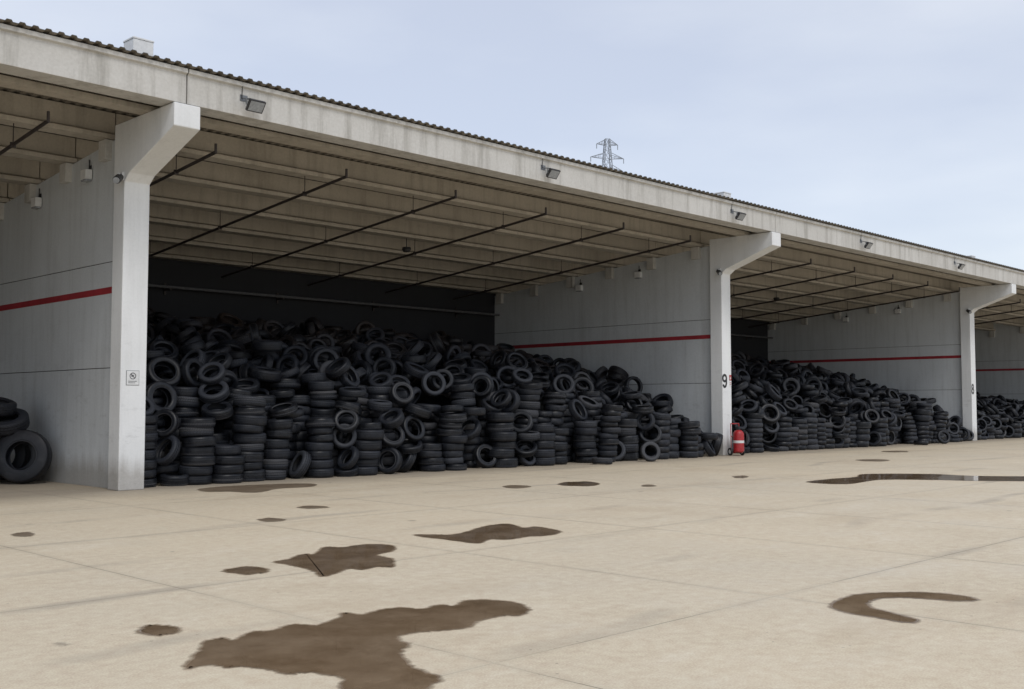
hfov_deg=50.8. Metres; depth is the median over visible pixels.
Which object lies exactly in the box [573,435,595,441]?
tyre
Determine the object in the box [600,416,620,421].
tyre
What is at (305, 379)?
tyre
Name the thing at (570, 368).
tyre
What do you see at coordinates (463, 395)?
tyre
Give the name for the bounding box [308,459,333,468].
tyre
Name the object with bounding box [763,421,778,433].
tyre
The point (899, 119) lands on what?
sky
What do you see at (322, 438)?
tyre
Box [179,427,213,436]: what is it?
tyre
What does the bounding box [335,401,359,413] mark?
tyre
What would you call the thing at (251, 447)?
tyre
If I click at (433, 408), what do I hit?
tyre
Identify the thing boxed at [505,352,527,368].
tyre
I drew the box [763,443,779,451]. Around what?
tyre
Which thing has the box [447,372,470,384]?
tyre
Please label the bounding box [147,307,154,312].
tyre
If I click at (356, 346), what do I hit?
tyre
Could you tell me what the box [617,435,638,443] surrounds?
tyre
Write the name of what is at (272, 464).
tyre
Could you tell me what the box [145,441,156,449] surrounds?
tyre
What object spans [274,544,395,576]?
puddle
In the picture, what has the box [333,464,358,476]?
tyre
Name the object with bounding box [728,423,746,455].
wheeled fire extinguisher
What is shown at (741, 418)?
tyre
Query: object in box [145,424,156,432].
tyre
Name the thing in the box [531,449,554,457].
tyre
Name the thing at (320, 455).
tyre
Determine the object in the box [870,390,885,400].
tyre
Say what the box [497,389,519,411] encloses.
tyre
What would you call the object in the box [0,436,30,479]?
lorry tyre
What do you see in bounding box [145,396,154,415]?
tyre
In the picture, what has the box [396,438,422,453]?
tyre
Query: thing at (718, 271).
security camera
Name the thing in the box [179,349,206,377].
tyre
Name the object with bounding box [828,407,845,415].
tyre
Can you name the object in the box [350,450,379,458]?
tyre
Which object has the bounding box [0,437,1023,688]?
ground
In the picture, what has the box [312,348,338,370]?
tyre
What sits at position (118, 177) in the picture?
security camera
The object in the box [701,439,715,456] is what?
tyre
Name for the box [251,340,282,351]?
tyre
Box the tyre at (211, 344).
[203,338,217,351]
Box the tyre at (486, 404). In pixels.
[481,398,501,411]
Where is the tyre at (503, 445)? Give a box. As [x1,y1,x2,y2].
[489,441,515,448]
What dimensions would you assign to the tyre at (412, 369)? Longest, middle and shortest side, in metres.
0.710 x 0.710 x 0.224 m
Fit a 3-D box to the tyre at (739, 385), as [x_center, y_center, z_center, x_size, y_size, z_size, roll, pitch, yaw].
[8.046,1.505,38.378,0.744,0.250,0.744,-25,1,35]
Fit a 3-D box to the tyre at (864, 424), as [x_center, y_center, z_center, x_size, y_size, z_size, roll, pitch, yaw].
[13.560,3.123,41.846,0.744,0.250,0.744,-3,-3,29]
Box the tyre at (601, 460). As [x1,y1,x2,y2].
[591,457,612,463]
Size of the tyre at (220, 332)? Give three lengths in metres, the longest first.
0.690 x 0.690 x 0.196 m
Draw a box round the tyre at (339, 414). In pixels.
[334,409,358,432]
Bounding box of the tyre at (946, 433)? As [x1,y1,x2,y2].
[936,430,950,443]
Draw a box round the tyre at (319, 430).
[307,427,332,435]
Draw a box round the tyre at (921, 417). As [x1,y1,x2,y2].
[913,415,930,420]
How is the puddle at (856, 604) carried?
on the ground
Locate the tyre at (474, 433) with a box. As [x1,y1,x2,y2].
[462,416,481,440]
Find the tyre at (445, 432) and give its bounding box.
[436,427,461,435]
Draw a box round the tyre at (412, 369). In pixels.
[402,361,428,378]
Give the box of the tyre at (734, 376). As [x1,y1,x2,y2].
[731,371,739,383]
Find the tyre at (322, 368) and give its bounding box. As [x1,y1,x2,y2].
[317,360,347,389]
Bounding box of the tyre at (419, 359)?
[401,355,426,363]
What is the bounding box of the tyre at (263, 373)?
[248,366,280,381]
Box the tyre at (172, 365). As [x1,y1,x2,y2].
[146,356,181,386]
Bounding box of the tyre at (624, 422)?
[618,418,637,426]
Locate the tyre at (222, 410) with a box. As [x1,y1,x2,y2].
[201,401,232,419]
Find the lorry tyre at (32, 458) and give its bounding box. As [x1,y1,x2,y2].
[0,436,35,469]
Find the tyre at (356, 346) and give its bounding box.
[351,341,376,355]
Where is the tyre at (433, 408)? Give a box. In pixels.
[416,403,440,412]
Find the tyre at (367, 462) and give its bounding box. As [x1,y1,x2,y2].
[356,459,379,466]
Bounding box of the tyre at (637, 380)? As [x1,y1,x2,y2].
[624,376,642,391]
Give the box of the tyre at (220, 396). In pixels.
[198,381,229,403]
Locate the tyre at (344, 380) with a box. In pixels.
[338,366,359,386]
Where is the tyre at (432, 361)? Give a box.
[423,352,441,370]
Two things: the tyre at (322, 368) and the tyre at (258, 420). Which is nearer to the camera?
the tyre at (258, 420)
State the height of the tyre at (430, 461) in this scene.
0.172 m
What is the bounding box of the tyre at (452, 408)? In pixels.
[440,405,463,412]
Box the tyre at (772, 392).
[764,383,781,401]
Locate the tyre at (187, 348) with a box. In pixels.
[179,340,205,356]
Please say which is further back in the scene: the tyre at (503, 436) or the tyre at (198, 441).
the tyre at (503, 436)
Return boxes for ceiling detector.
[402,238,410,251]
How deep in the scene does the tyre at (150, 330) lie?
27.17 m
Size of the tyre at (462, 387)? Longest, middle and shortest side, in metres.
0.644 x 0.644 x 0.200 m
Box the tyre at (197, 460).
[180,455,215,465]
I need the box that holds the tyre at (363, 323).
[355,321,375,333]
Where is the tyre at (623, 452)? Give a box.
[616,441,625,460]
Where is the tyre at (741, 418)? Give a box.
[732,414,746,430]
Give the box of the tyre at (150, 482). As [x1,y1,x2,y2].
[144,478,156,487]
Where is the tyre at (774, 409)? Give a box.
[762,403,780,423]
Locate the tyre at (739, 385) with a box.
[731,380,747,393]
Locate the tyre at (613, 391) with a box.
[599,381,618,395]
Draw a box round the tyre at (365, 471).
[351,466,377,475]
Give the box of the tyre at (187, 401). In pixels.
[176,396,199,407]
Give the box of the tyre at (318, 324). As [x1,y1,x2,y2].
[305,317,323,330]
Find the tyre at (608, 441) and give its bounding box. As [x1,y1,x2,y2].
[598,439,618,444]
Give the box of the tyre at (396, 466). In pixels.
[377,447,401,473]
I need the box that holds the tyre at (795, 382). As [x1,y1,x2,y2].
[781,377,799,392]
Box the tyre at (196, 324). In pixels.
[178,320,202,330]
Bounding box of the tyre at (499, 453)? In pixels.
[486,448,514,457]
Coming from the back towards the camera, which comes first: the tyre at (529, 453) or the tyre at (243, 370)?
the tyre at (529, 453)
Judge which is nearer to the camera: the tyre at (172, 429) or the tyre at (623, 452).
the tyre at (172, 429)
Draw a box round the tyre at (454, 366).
[443,363,464,372]
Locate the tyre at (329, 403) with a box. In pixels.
[308,399,334,408]
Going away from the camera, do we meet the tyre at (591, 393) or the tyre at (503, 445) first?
the tyre at (503, 445)
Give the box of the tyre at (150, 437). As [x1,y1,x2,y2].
[145,432,157,441]
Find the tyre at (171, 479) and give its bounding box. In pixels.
[158,471,189,485]
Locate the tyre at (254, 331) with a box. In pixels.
[249,323,259,339]
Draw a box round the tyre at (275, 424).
[265,418,292,429]
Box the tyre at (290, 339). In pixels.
[279,336,297,353]
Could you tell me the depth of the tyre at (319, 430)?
23.97 m
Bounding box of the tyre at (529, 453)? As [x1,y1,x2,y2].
[514,440,536,456]
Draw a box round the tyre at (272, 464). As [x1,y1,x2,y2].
[262,459,287,469]
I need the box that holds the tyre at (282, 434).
[265,429,292,438]
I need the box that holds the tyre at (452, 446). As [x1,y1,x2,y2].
[440,442,463,450]
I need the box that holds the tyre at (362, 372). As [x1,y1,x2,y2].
[348,367,366,381]
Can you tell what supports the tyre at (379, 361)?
on the tyre heap
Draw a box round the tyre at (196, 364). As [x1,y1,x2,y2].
[181,358,204,387]
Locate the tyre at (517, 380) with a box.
[511,368,532,384]
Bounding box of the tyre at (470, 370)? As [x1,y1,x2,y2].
[464,367,485,374]
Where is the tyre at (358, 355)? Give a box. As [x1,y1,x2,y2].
[352,350,373,361]
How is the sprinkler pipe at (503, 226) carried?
hanging from the warehouse
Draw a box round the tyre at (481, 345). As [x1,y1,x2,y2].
[471,343,490,362]
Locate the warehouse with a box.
[0,18,1023,490]
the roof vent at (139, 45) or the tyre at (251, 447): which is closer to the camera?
the roof vent at (139, 45)
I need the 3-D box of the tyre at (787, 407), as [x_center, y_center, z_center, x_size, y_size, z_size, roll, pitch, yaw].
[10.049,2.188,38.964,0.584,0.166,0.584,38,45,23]
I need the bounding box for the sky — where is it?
[0,0,1023,269]
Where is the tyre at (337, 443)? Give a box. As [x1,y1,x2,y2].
[332,423,356,448]
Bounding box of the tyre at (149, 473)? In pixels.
[144,469,155,478]
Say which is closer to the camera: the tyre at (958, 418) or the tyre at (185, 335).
the tyre at (185, 335)
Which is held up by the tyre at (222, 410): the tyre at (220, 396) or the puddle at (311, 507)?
the tyre at (220, 396)
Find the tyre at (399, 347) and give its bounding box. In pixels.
[383,341,406,355]
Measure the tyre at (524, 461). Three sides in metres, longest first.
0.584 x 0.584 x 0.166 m
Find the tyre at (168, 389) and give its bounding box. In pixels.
[145,381,176,413]
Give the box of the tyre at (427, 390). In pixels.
[421,371,445,395]
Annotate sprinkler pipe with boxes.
[0,111,49,154]
[148,169,347,257]
[150,143,216,186]
[221,190,456,277]
[308,207,546,285]
[385,222,624,293]
[453,235,690,299]
[730,259,811,280]
[730,267,854,296]
[730,274,893,309]
[731,281,928,320]
[748,287,959,327]
[974,309,1023,317]
[974,316,1023,324]
[978,299,1020,309]
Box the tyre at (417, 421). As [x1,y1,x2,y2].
[401,415,424,441]
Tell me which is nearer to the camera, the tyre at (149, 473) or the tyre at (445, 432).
the tyre at (149, 473)
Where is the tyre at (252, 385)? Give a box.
[236,378,258,392]
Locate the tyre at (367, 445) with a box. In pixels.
[350,439,381,450]
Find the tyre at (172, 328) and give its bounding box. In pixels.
[164,323,191,337]
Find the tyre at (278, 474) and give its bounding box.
[265,469,285,479]
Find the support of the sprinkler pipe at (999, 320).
hanging from the warehouse
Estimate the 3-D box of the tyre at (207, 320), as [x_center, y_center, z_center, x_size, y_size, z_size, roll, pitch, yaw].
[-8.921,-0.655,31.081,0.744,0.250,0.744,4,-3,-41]
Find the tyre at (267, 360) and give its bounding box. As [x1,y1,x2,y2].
[260,354,273,367]
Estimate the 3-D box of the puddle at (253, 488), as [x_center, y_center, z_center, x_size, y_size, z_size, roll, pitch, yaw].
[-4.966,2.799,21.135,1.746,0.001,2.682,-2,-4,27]
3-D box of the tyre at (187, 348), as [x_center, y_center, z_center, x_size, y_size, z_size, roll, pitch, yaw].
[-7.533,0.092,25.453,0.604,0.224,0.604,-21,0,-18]
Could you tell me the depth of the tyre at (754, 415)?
36.76 m
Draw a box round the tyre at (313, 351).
[308,345,333,370]
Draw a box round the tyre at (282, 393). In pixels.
[269,389,294,397]
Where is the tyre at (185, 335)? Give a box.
[175,326,196,344]
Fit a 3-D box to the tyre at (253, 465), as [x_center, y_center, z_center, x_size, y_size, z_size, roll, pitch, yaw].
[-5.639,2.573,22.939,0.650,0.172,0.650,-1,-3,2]
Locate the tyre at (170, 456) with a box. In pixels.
[155,435,180,465]
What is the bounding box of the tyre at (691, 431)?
[680,427,700,434]
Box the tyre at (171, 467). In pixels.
[156,462,178,472]
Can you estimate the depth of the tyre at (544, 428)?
28.77 m
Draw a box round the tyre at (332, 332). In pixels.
[315,328,336,337]
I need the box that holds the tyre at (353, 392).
[339,387,366,397]
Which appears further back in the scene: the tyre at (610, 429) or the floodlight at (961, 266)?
the floodlight at (961, 266)
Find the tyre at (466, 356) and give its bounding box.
[452,352,470,364]
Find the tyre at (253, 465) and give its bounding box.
[243,462,262,469]
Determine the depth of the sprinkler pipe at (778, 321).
50.70 m
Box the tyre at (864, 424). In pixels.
[856,421,870,427]
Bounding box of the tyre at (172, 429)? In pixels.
[153,409,178,437]
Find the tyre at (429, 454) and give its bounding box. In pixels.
[416,450,441,457]
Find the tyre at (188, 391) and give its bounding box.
[172,386,197,396]
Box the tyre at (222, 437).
[213,433,229,442]
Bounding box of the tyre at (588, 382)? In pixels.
[573,376,593,390]
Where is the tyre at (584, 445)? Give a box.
[573,442,595,448]
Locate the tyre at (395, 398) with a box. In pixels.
[389,381,414,405]
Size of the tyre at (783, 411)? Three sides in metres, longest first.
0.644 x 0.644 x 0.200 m
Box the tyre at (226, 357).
[206,352,232,375]
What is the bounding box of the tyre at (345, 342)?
[335,335,357,349]
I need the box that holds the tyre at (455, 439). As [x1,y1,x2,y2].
[440,435,467,442]
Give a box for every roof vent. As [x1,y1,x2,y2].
[123,36,153,55]
[713,191,730,197]
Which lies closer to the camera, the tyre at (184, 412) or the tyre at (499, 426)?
the tyre at (184, 412)
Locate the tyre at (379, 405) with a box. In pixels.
[367,399,391,411]
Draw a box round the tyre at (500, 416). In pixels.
[486,412,514,421]
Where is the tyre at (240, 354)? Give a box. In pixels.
[229,351,251,359]
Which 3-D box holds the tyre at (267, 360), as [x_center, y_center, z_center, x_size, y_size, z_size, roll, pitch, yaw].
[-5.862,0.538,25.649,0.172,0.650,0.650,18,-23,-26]
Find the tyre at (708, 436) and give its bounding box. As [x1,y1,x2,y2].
[698,432,717,439]
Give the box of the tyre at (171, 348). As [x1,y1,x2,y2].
[148,339,178,359]
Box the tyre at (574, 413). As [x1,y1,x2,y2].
[568,399,587,420]
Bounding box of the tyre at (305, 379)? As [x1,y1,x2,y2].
[300,373,325,384]
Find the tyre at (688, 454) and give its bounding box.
[679,451,698,457]
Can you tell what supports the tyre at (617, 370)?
on the tyre heap
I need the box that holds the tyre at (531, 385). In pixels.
[519,382,542,388]
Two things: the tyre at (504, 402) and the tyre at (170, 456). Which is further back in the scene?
the tyre at (504, 402)
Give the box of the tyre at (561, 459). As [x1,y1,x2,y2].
[555,456,567,463]
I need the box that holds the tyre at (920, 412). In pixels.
[912,409,930,415]
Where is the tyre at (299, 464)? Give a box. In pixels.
[289,451,310,478]
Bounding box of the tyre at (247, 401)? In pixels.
[233,396,265,406]
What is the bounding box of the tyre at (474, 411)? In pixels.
[464,407,485,415]
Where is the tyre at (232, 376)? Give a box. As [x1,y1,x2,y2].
[208,370,237,393]
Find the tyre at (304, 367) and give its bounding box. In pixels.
[290,362,310,378]
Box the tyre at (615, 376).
[608,372,625,380]
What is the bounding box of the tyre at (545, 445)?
[529,441,554,448]
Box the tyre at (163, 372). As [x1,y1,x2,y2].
[157,366,183,383]
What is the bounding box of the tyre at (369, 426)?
[357,422,381,429]
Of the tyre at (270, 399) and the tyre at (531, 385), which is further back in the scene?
the tyre at (531, 385)
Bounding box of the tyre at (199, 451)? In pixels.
[180,446,214,455]
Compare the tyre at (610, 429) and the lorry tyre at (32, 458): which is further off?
the tyre at (610, 429)
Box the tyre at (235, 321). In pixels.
[216,313,242,326]
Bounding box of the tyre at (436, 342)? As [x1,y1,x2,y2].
[429,332,445,355]
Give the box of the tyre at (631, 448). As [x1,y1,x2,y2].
[616,444,638,452]
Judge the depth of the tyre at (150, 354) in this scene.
22.81 m
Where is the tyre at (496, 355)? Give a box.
[489,350,506,368]
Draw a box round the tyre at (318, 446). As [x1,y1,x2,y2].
[305,442,333,450]
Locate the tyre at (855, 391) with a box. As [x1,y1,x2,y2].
[851,387,867,397]
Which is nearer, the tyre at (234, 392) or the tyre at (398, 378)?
the tyre at (234, 392)
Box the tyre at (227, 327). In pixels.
[210,323,234,340]
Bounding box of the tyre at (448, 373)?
[431,369,453,390]
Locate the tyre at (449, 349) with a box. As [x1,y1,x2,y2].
[444,344,460,361]
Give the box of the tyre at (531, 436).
[516,431,539,440]
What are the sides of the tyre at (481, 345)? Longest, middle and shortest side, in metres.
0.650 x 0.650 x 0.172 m
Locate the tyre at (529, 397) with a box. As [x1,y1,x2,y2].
[519,395,539,400]
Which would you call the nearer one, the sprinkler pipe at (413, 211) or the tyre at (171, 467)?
the tyre at (171, 467)
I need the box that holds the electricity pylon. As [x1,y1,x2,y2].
[590,138,623,170]
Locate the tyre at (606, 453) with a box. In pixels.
[597,450,616,456]
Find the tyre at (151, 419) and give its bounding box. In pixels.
[145,415,157,423]
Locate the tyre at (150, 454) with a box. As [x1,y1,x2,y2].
[144,449,155,459]
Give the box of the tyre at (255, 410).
[234,406,264,414]
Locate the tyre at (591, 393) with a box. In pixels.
[578,391,599,396]
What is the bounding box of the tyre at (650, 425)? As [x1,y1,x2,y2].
[636,413,654,430]
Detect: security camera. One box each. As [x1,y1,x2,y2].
[113,172,123,183]
[716,268,721,275]
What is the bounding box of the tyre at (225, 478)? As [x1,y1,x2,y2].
[211,473,242,483]
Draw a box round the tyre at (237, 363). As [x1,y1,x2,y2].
[220,358,247,368]
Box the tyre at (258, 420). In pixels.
[233,414,266,425]
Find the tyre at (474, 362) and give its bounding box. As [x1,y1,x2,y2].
[469,359,487,372]
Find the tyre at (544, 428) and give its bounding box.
[530,424,553,432]
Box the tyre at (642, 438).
[639,423,661,443]
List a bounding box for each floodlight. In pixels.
[240,86,265,113]
[541,159,560,178]
[730,208,745,220]
[860,232,872,248]
[954,261,964,269]
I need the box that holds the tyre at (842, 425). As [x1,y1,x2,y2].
[828,415,845,429]
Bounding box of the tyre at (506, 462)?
[490,457,517,467]
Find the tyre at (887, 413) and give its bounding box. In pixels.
[879,409,893,422]
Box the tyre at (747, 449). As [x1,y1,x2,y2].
[737,446,749,452]
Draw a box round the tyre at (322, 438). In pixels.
[308,434,334,441]
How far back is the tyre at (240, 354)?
25.99 m
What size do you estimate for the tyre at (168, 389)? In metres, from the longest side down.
0.710 x 0.710 x 0.224 m
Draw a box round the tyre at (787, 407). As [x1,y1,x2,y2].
[782,398,797,411]
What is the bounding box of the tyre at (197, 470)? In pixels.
[178,465,212,475]
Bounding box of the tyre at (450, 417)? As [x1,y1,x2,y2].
[439,412,466,422]
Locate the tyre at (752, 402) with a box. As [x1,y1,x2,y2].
[740,399,757,412]
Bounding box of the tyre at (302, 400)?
[284,395,310,405]
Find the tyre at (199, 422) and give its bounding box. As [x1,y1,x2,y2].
[180,417,215,427]
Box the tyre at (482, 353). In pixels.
[473,350,491,356]
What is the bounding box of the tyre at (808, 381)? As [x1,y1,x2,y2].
[805,378,821,391]
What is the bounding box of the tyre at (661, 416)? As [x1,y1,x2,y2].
[649,412,670,419]
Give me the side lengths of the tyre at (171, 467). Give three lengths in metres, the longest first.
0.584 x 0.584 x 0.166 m
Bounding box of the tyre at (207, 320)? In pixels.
[189,317,215,323]
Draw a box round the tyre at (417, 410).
[403,403,431,418]
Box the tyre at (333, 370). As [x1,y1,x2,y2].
[325,357,350,378]
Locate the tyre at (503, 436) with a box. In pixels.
[488,431,516,441]
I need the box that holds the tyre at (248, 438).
[232,432,265,443]
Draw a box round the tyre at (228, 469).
[212,464,243,473]
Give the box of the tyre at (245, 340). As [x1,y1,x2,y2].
[234,333,261,351]
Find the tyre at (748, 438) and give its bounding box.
[743,430,749,446]
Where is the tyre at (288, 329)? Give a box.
[278,322,295,337]
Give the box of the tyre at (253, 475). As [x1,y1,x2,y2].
[242,469,265,481]
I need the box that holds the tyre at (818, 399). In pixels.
[810,395,827,403]
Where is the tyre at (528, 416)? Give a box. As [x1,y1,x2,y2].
[513,411,532,433]
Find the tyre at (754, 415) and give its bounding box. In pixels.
[745,413,763,417]
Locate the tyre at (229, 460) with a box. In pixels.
[214,455,244,464]
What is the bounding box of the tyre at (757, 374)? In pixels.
[748,363,764,377]
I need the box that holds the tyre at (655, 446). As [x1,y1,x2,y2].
[640,441,659,461]
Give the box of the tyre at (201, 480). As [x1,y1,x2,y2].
[179,474,211,484]
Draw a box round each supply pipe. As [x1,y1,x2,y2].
[148,283,499,317]
[731,334,772,339]
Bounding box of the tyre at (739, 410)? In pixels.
[731,402,742,416]
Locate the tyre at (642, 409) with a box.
[632,404,653,413]
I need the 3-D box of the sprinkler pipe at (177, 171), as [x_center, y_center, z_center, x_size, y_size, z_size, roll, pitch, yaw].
[-9.684,-3.194,25.090,10.731,1.330,0.100,-3,-5,44]
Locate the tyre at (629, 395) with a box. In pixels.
[620,391,641,399]
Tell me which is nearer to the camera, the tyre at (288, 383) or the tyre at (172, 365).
the tyre at (172, 365)
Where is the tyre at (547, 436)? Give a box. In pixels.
[536,433,555,440]
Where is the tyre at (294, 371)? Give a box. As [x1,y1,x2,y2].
[281,367,299,377]
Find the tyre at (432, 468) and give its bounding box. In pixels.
[419,464,445,471]
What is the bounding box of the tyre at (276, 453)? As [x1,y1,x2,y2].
[263,448,289,458]
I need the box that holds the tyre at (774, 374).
[767,372,781,377]
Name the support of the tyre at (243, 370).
on the tyre heap
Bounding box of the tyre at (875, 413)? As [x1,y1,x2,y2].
[863,409,879,424]
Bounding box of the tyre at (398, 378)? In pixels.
[390,375,409,390]
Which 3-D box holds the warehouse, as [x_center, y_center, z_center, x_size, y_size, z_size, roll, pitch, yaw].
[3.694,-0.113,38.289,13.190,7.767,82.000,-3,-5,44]
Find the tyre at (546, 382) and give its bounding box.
[532,376,550,387]
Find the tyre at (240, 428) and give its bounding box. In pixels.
[232,424,262,432]
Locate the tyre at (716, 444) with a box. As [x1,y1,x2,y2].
[711,433,722,455]
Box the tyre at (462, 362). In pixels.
[443,358,466,372]
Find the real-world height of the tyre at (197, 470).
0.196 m
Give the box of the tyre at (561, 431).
[553,428,568,434]
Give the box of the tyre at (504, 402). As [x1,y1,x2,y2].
[490,389,511,408]
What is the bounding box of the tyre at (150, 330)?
[147,324,154,339]
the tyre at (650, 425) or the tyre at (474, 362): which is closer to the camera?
the tyre at (474, 362)
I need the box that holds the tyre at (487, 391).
[471,375,492,397]
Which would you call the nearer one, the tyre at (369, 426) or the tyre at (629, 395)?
the tyre at (369, 426)
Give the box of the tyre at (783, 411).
[772,402,786,416]
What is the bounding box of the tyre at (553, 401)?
[542,398,564,405]
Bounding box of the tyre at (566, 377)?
[552,374,574,392]
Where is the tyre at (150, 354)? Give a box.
[146,350,164,360]
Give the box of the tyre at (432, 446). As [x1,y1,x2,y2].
[422,443,441,450]
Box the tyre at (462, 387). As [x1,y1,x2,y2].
[450,383,474,392]
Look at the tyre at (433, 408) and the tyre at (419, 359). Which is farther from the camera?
the tyre at (419, 359)
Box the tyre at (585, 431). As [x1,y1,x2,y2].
[574,428,596,434]
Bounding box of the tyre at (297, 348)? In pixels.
[282,345,307,368]
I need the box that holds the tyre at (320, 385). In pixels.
[308,381,333,390]
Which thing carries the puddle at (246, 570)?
on the ground
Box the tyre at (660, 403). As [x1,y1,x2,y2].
[651,401,669,406]
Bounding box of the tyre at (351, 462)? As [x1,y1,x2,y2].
[337,446,358,469]
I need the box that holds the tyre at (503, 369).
[496,366,519,387]
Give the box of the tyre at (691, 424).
[678,421,699,428]
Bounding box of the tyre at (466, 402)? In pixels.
[451,399,475,406]
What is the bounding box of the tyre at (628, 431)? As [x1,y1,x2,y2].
[618,427,635,435]
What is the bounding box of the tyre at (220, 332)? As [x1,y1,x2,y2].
[205,328,232,349]
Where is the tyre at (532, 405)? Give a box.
[518,401,539,409]
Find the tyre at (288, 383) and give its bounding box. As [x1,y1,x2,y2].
[270,378,300,389]
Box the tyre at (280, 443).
[264,438,289,448]
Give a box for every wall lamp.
[31,188,41,209]
[80,160,91,182]
[576,279,582,291]
[634,269,641,278]
[843,313,848,321]
[895,305,900,313]
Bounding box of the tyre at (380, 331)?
[365,327,384,340]
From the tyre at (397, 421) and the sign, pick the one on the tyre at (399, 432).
the tyre at (397, 421)
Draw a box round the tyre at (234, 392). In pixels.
[227,387,251,397]
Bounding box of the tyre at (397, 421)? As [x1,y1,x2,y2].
[379,408,404,429]
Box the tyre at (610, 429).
[600,427,620,432]
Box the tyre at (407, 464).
[398,453,416,472]
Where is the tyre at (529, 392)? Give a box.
[517,389,540,394]
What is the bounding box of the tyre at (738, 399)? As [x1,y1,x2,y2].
[731,395,745,404]
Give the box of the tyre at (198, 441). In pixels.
[181,436,216,446]
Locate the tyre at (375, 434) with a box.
[356,429,383,439]
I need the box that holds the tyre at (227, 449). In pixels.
[212,445,240,454]
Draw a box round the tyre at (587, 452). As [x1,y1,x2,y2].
[575,448,597,455]
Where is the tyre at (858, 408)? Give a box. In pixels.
[847,398,863,414]
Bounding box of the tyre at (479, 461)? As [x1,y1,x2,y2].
[473,444,497,467]
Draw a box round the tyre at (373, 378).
[369,372,392,386]
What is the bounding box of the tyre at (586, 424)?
[574,420,596,427]
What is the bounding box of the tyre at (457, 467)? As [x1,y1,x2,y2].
[445,463,466,470]
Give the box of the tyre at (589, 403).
[578,395,598,409]
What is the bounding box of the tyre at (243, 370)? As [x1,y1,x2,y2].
[239,362,259,386]
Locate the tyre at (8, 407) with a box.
[0,397,16,416]
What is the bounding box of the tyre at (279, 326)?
[262,320,283,337]
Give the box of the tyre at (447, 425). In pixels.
[439,421,461,428]
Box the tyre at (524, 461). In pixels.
[517,445,535,465]
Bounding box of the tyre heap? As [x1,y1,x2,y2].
[145,312,1023,483]
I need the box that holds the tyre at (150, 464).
[144,459,156,469]
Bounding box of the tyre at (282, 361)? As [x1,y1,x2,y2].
[275,354,299,372]
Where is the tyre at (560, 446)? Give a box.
[553,442,567,450]
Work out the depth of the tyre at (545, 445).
28.66 m
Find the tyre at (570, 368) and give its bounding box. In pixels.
[554,363,575,377]
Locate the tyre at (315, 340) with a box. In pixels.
[306,337,327,348]
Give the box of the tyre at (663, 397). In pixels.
[652,393,672,410]
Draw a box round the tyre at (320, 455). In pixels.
[306,451,331,459]
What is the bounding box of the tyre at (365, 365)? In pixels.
[351,360,372,384]
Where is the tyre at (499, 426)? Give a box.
[485,422,513,431]
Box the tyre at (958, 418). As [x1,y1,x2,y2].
[949,415,962,429]
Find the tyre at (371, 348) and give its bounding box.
[364,343,390,368]
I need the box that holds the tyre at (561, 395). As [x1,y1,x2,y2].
[543,392,565,398]
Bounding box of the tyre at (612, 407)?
[603,404,622,410]
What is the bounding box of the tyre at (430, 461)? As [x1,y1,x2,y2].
[418,457,443,464]
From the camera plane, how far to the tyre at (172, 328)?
27.25 m
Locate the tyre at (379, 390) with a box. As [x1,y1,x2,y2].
[366,387,390,394]
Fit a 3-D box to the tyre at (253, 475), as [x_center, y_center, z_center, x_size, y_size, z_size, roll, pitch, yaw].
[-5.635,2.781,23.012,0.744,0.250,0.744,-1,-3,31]
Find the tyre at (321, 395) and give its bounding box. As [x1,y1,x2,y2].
[309,390,336,399]
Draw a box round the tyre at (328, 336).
[314,333,334,346]
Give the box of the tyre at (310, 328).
[305,322,315,334]
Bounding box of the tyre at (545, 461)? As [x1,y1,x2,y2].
[529,457,555,465]
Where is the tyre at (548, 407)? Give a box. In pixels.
[543,404,566,411]
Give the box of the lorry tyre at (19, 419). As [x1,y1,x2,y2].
[0,408,29,435]
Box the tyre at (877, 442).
[869,431,881,446]
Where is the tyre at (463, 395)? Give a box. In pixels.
[450,391,474,399]
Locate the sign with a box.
[126,370,138,384]
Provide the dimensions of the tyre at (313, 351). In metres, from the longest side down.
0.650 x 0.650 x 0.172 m
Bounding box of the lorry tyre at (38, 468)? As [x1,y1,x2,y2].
[0,429,51,483]
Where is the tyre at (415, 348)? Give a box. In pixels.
[402,340,423,356]
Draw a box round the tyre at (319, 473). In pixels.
[305,468,333,477]
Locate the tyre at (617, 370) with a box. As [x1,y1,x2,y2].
[608,365,628,380]
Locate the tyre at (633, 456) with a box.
[615,452,638,460]
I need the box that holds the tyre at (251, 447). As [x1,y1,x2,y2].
[234,443,263,451]
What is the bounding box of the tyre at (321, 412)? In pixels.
[310,407,336,416]
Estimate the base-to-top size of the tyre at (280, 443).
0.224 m
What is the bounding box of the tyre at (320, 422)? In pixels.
[304,418,335,427]
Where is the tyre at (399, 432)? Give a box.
[379,426,404,447]
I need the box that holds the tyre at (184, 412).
[170,407,198,417]
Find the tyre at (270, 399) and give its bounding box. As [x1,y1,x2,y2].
[251,394,275,404]
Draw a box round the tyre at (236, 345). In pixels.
[215,339,245,361]
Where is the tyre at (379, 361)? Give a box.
[372,357,396,380]
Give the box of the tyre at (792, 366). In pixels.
[783,363,797,370]
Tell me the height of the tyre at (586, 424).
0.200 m
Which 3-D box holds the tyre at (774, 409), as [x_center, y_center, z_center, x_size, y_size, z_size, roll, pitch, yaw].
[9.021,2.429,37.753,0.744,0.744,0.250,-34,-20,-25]
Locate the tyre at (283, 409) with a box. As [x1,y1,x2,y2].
[267,402,297,417]
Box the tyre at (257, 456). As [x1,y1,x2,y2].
[231,451,263,461]
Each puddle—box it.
[12,532,33,535]
[137,624,179,635]
[184,599,530,688]
[198,483,315,492]
[224,566,269,574]
[258,518,284,521]
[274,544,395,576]
[297,506,327,508]
[414,523,560,542]
[504,485,529,487]
[558,481,599,485]
[807,474,1023,483]
[829,591,978,622]
[859,459,888,460]
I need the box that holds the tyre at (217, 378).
[198,362,225,384]

